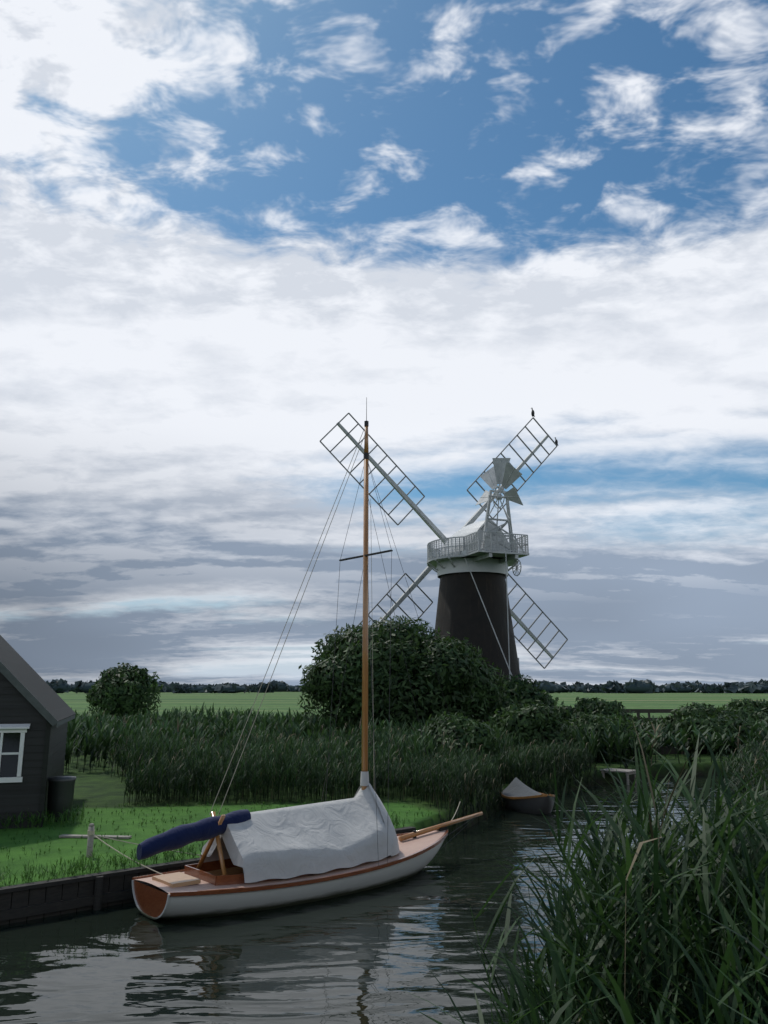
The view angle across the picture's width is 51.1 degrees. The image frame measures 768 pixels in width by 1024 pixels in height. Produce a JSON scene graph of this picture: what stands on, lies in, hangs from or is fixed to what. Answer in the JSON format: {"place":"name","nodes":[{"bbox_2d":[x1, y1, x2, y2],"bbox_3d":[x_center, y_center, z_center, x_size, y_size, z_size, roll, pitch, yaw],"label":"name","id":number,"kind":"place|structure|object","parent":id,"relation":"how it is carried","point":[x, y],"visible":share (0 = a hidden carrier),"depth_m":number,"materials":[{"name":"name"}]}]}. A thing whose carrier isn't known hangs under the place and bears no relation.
{"place":"outdoors","nodes":[
{"label":"outdoors","id":0,"kind":"place"},
{"bbox_2d":[0,774,738,1023],"bbox_3d":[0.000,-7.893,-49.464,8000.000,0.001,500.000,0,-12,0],"label":"water","id":1,"kind":"structure","parent":0,"point":[362,957],"depth_m":9.45,"materials":[{"name":"black liquid"}]},
{"bbox_2d":[132,397,482,918],"bbox_3d":[-0.730,1.972,13.769,6.853,8.590,1.904,11,-16,-40],"label":"sailing boat","id":2,"kind":"object","parent":1,"relation":"on","point":[249,861],"visible":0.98,"depth_m":11.94,"materials":[{"name":"white wood"}]},
{"bbox_2d":[499,777,554,813],"bbox_3d":[3.741,7.407,20.703,1.189,0.949,2.271,3,-13,-15],"label":"dinghy","id":3,"kind":"object","parent":1,"relation":"on","point":[518,795],"visible":0.81,"depth_m":20.17,"materials":[{"name":"grey wood"}]},
{"bbox_2d":[0,691,767,886],"bbox_3d":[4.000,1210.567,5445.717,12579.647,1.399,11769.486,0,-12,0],"label":"ground","id":4,"kind":"structure","parent":0,"point":[99,788],"depth_m":19.61,"materials":[{"name":"green plant"}]},
{"bbox_2d":[0,635,75,828],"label":"shed","id":5,"kind":"structure","parent":4,"relation":"on","point":[37,713],"depth_m":15.93,"materials":[{"name":"timber"},{"name":"felt"}]},
{"bbox_2d":[0,802,85,829],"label":"grass","id":6,"kind":"structure","parent":4,"relation":"on","point":[72,816],"depth_m":15.65,"materials":[{"name":"green plant"}]},
{"bbox_2d":[86,823,93,856],"bbox_3d":[-4.710,5.412,12.863,0.095,0.800,0.100,0,-12,0],"label":"mooring post","id":7,"kind":"object","parent":4,"relation":"on","point":[90,840],"visible":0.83,"depth_m":12.86,"materials":[{"name":"grey wood"}]},
{"bbox_2d":[59,834,131,838],"bbox_3d":[-5.200,5.847,14.478,1.308,0.030,0.140,-1,-13,6],"label":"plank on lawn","id":8,"kind":"object","parent":4,"relation":"on","point":[86,836],"visible":0.79,"depth_m":14.45,"materials":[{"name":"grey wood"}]},
{"bbox_2d":[85,662,162,720],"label":"bush","id":9,"kind":"object","parent":4,"relation":"on","point":[123,690],"visible":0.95,"depth_m":67.02,"materials":[{"name":"green plant"}]},
{"bbox_2d":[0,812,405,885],"bbox_3d":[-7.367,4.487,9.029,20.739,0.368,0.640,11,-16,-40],"label":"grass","id":10,"kind":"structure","parent":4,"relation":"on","point":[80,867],"depth_m":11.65,"materials":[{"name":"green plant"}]},
{"bbox_2d":[0,826,415,924],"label":"quay wall","id":11,"kind":"structure","parent":4,"relation":"on","point":[44,899],"depth_m":11.14,"materials":[{"name":"brown wood"}]},
{"bbox_2d":[87,801,460,874],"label":"mooring lines","id":12,"kind":"object","parent":4,"relation":"on","point":[91,832],"visible":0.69,"depth_m":12.79,"materials":[{"name":"beige fabric"}]},
{"bbox_2d":[122,725,506,784],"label":"dry reeds","id":13,"kind":"object","parent":4,"relation":"on","point":[296,748],"visible":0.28,"depth_m":23.97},
{"bbox_2d":[103,722,549,795],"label":"reeds","id":14,"kind":"object","parent":4,"relation":"on","point":[209,751],"visible":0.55,"depth_m":23.34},
{"bbox_2d":[64,703,654,772],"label":"reeds","id":15,"kind":"object","parent":4,"relation":"on","point":[88,737],"visible":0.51,"depth_m":31.09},
{"bbox_2d":[123,734,597,837],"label":"reeds","id":16,"kind":"object","parent":4,"relation":"on","point":[538,765],"visible":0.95,"depth_m":19.67,"materials":[{"name":"green plant"}]},
{"bbox_2d":[297,614,509,747],"bbox_3d":[0.879,7.864,36.726,9.748,6.466,6.185,0,-12,0],"label":"tree","id":17,"kind":"object","parent":4,"relation":"on","point":[469,685],"visible":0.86,"depth_m":34.90,"materials":[{"name":"green plant"}]},
{"bbox_2d":[46,678,767,692],"bbox_3d":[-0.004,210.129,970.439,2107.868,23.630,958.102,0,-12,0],"label":"horizon treeline","id":18,"kind":"object","parent":4,"relation":"on","point":[609,686],"visible":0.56,"depth_m":689.21,"materials":[{"name":"green plant"}]},
{"bbox_2d":[320,408,567,717],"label":"windmill","id":19,"kind":"object","parent":4,"relation":"on","point":[470,561],"visible":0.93,"depth_m":44.42,"materials":[{"name":"brick"}]},
{"bbox_2d":[413,711,499,759],"bbox_3d":[2.200,7.191,24.511,2.703,2.211,2.764,0,-12,0],"label":"bank shrub","id":20,"kind":"object","parent":4,"relation":"on","point":[473,733],"visible":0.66,"depth_m":23.96,"materials":[{"name":"green plant"}]},
{"bbox_2d":[472,673,554,722],"bbox_3d":[5.664,9.903,39.808,5.933,3.772,3.680,0,-12,0],"label":"bush","id":21,"kind":"object","parent":4,"relation":"on","point":[518,690],"visible":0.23,"depth_m":39.17,"materials":[{"name":"green plant"}]},
{"bbox_2d":[483,698,578,762],"bbox_3d":[5.202,7.882,28.470,3.546,2.577,2.751,0,-12,0],"label":"bank shrub","id":22,"kind":"object","parent":4,"relation":"on","point":[541,723],"visible":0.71,"depth_m":27.70,"materials":[{"name":"green plant"}]},
{"bbox_2d":[541,690,559,708],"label":"bush","id":23,"kind":"object","parent":4,"relation":"on","point":[551,700],"visible":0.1,"depth_m":54.10,"materials":[{"name":"green plant"}]},
{"bbox_2d":[398,723,767,1023],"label":"reeds","id":24,"kind":"object","parent":4,"relation":"on","point":[715,887],"visible":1,"depth_m":3.42,"materials":[{"name":"green plant"}]},
{"bbox_2d":[553,696,639,728],"bbox_3d":[9.423,9.769,36.687,4.504,2.668,3.724,0,-12,0],"label":"bush","id":25,"kind":"object","parent":4,"relation":"on","point":[602,707],"visible":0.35,"depth_m":36.31,"materials":[{"name":"green plant"}]},
{"bbox_2d":[559,707,644,761],"bbox_3d":[8.185,8.567,30.675,3.473,2.200,2.595,0,-12,0],"label":"bank shrub","id":26,"kind":"object","parent":4,"relation":"on","point":[586,719],"visible":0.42,"depth_m":30.09,"materials":[{"name":"green plant"}]},
{"bbox_2d":[600,768,635,784],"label":"jetty","id":27,"kind":"object","parent":4,"relation":"on","point":[628,772],"visible":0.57,"depth_m":26.45,"materials":[{"name":"grey wood"}]},
{"bbox_2d":[554,720,762,1023],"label":"dry reeds","id":28,"kind":"object","parent":4,"relation":"on","point":[640,846],"visible":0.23,"depth_m":3.44,"materials":[{"name":"green plant"}]},
{"bbox_2d":[622,709,736,754],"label":"fence and sluice","id":29,"kind":"object","parent":4,"relation":"on","point":[649,711],"visible":0.13,"depth_m":55.19,"materials":[{"name":"grey wood"}]},
{"bbox_2d":[623,713,767,775],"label":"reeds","id":30,"kind":"object","parent":4,"relation":"on","point":[717,739],"visible":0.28,"depth_m":31.10,"materials":[{"name":"green plant"}]},
{"bbox_2d":[641,720,767,764],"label":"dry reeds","id":31,"kind":"object","parent":4,"relation":"on","point":[654,730],"visible":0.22,"depth_m":31.56,"materials":[{"name":"plant"}]},
{"bbox_2d":[648,702,764,753],"bbox_3d":[14.139,9.442,34.725,5.221,2.473,4.132,0,-12,0],"label":"bush","id":32,"kind":"object","parent":4,"relation":"on","point":[704,715],"visible":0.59,"depth_m":33.84,"materials":[{"name":"green plant"}]},
{"bbox_2d":[709,736,767,823],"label":"bush","id":33,"kind":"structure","parent":4,"relation":"on","point":[747,773],"depth_m":19.06,"materials":[{"name":"green plant"}]},
{"bbox_2d":[709,698,767,721],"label":"marsh bush","id":34,"kind":"object","parent":4,"relation":"on","point":[757,709],"visible":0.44,"depth_m":45.87,"materials":[{"name":"green plant"}]},
{"bbox_2d":[725,728,767,826],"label":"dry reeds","id":35,"kind":"object","parent":4,"relation":"on","point":[750,761],"visible":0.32,"depth_m":18.67,"materials":[{"name":"plant"}]},
{"bbox_2d":[0,0,767,687],"label":"sky","id":36,"kind":"structure","parent":0,"point":[228,228],"materials":[{"name":"white"}]}
]}

